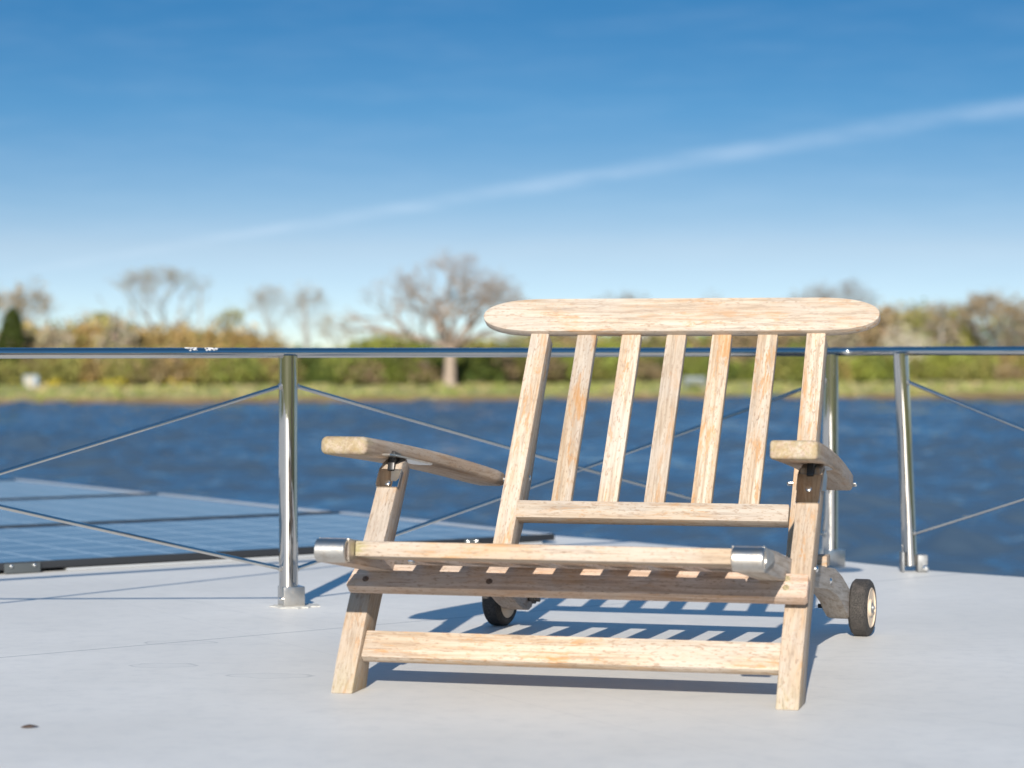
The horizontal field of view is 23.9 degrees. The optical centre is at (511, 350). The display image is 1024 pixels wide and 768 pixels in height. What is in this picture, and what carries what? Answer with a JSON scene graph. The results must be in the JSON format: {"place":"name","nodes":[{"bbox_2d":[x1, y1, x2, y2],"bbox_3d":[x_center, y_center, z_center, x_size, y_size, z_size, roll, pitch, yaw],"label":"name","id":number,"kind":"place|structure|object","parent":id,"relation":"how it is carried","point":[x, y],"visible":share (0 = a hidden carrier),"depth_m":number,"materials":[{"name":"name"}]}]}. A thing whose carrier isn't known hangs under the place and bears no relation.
{"place":"outdoors","nodes":[
{"label":"outdoors","id":0,"kind":"place"},
{"bbox_2d":[0,395,1023,576],"bbox_3d":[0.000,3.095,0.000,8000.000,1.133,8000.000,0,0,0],"label":"water","id":1,"kind":"structure","parent":0,"point":[966,461],"depth_m":65.39,"materials":[{"name":"blue liquid"}]},
{"bbox_2d":[0,536,1023,767],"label":"deck","id":2,"kind":"structure","parent":1,"relation":"on","point":[210,665],"depth_m":3.97,"materials":[{"name":"paint"}]},
{"bbox_2d":[21,724,36,727],"bbox_3d":[-0.704,0.547,3.527,0.026,0.003,0.014,0,0,-11],"label":"dead leaf","id":3,"kind":"object","parent":2,"relation":"on","point":[27,726],"visible":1,"depth_m":3.53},
{"bbox_2d":[0,479,151,498],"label":"solar panel","id":4,"kind":"object","parent":2,"relation":"on","point":[17,488],"visible":0.68,"depth_m":9.09,"materials":[{"name":"blue"}]},
{"bbox_2d":[0,493,331,526],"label":"solar panel","id":5,"kind":"object","parent":2,"relation":"on","point":[118,508],"visible":0.59,"depth_m":8.05,"materials":[{"name":"blue"}]},
{"bbox_2d":[0,512,554,573],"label":"solar panel","id":6,"kind":"object","parent":2,"relation":"on","point":[30,548],"visible":0.85,"depth_m":6.76,"materials":[{"name":"blue"}]},
{"bbox_2d":[269,603,319,608],"bbox_3d":[-0.467,0.549,5.203,0.110,0.002,0.095,0,0,0],"label":"sealant","id":7,"kind":"object","parent":2,"relation":"on","point":[307,605],"visible":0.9,"depth_m":5.18,"materials":[{"name":"white"}]},
{"bbox_2d":[0,346,1023,606],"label":"railing","id":8,"kind":"object","parent":2,"relation":"on","point":[288,568],"visible":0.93,"depth_m":5.42,"materials":[{"name":"silver metal"}]},
{"bbox_2d":[314,297,880,709],"bbox_3d":[0.155,0.223,4.225,0.862,0.653,1.230,0,0,14],"label":"deck chair","id":9,"kind":"object","parent":2,"relation":"on","point":[506,575],"visible":1,"depth_m":4.17,"materials":[{"name":"brown wood"}]},
{"bbox_2d":[0,377,1023,403],"bbox_3d":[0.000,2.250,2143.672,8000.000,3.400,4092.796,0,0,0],"label":"bank","id":10,"kind":"structure","parent":0,"point":[884,394],"depth_m":149.90,"materials":[{"name":"green plant"}]},
{"bbox_2d":[0,281,24,319],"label":"leafing tree","id":11,"kind":"object","parent":10,"relation":"on","point":[2,298],"visible":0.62,"depth_m":174.53,"materials":[{"name":"brown plant"}]},
{"bbox_2d":[0,306,27,381],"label":"conifer tree","id":12,"kind":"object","parent":10,"relation":"on","point":[11,328],"depth_m":159.51,"materials":[{"name":"green plant"}]},
{"bbox_2d":[23,375,38,387],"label":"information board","id":13,"kind":"object","parent":10,"relation":"on","point":[29,380],"visible":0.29,"depth_m":149.95,"materials":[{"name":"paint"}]},
{"bbox_2d":[0,276,64,330],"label":"leafing tree","id":14,"kind":"object","parent":10,"relation":"on","point":[24,301],"visible":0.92,"depth_m":171.79,"materials":[{"name":"grey plant"}]},
{"bbox_2d":[79,310,118,326],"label":"leafing tree","id":15,"kind":"object","parent":10,"relation":"on","point":[102,316],"visible":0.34,"depth_m":184.86,"materials":[{"name":"yellow plant"}]},
{"bbox_2d":[9,378,193,385],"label":"yellow flowers","id":16,"kind":"object","parent":10,"relation":"on","point":[49,383],"visible":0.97,"depth_m":152.24,"materials":[{"name":"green plant"}]},
{"bbox_2d":[74,261,212,332],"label":"bare tree","id":17,"kind":"object","parent":10,"relation":"on","point":[169,276],"visible":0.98,"depth_m":184.94,"materials":[{"name":"grey plant"}]},
{"bbox_2d":[200,287,200,330],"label":"mast","id":18,"kind":"object","parent":10,"relation":"on","point":[200,310],"visible":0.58,"depth_m":229.92,"materials":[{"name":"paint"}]},
{"bbox_2d":[210,300,245,329],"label":"bare tree","id":19,"kind":"object","parent":10,"relation":"on","point":[234,314],"visible":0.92,"depth_m":189.66,"materials":[{"name":"plant"}]},
{"bbox_2d":[240,282,303,338],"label":"bare tree","id":20,"kind":"object","parent":10,"relation":"on","point":[259,297],"visible":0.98,"depth_m":214.71,"materials":[{"name":"grey plant"}]},
{"bbox_2d":[304,299,305,347],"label":"mast","id":21,"kind":"object","parent":10,"relation":"on","point":[304,323],"visible":0.71,"depth_m":199.93,"materials":[{"name":"paint"}]},
{"bbox_2d":[283,281,337,347],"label":"bare tree","id":22,"kind":"object","parent":10,"relation":"on","point":[318,296],"visible":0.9,"depth_m":225.00,"materials":[{"name":"grey plant"}]},
{"bbox_2d":[309,309,366,347],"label":"bare tree","id":23,"kind":"object","parent":10,"relation":"on","point":[332,325],"visible":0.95,"depth_m":210.23,"materials":[{"name":"grey plant"}]},
{"bbox_2d":[332,246,529,385],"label":"oak tree","id":24,"kind":"object","parent":10,"relation":"on","point":[449,339],"visible":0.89,"depth_m":155.87,"materials":[{"name":"grey plant"}]},
{"bbox_2d":[0,326,1023,384],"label":"bramble hedge","id":25,"kind":"object","parent":10,"relation":"on","point":[469,369],"visible":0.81,"depth_m":160.11,"materials":[{"name":"green plant"}]},
{"bbox_2d":[0,297,1023,378],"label":"thicket","id":26,"kind":"object","parent":10,"relation":"on","point":[110,334],"visible":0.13,"depth_m":177.04,"materials":[{"name":"brown plant"}]},
{"bbox_2d":[0,379,1023,400],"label":"bank tufts","id":27,"kind":"object","parent":10,"relation":"on","point":[457,390],"visible":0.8,"depth_m":151.34,"materials":[{"name":"green plant"}]},
{"bbox_2d":[589,287,649,337],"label":"bare tree","id":28,"kind":"object","parent":10,"relation":"on","point":[606,295],"visible":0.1,"depth_m":199.69,"materials":[{"name":"grey plant"}]},
{"bbox_2d":[684,377,705,387],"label":"bench","id":29,"kind":"object","parent":10,"relation":"on","point":[686,379],"visible":0.78,"depth_m":158.19,"materials":[{"name":"paint"}]},
{"bbox_2d":[784,277,852,298],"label":"bare tree","id":30,"kind":"object","parent":10,"relation":"on","point":[821,293],"visible":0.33,"depth_m":189.57,"materials":[{"name":"grey plant"}]},
{"bbox_2d":[808,275,880,305],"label":"bare tree","id":31,"kind":"object","parent":10,"relation":"on","point":[855,293],"visible":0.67,"depth_m":194.72,"materials":[{"name":"grey plant"}]},
{"bbox_2d":[879,320,933,368],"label":"blossom bush","id":32,"kind":"object","parent":10,"relation":"on","point":[915,344],"visible":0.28,"depth_m":178.49,"materials":[{"name":"beige plant"}]},
{"bbox_2d":[906,298,965,326],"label":"bare tree","id":33,"kind":"object","parent":10,"relation":"on","point":[934,309],"visible":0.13,"depth_m":194.90,"materials":[{"name":"grey plant"}]},
{"bbox_2d":[942,285,1023,356],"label":"bare tree","id":34,"kind":"object","parent":10,"relation":"on","point":[980,303],"visible":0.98,"depth_m":184.71,"materials":[{"name":"brown plant"}]},
{"bbox_2d":[0,0,1023,347],"label":"sky","id":35,"kind":"structure","parent":0,"point":[580,149],"materials":[{"name":"blue"}]}
]}

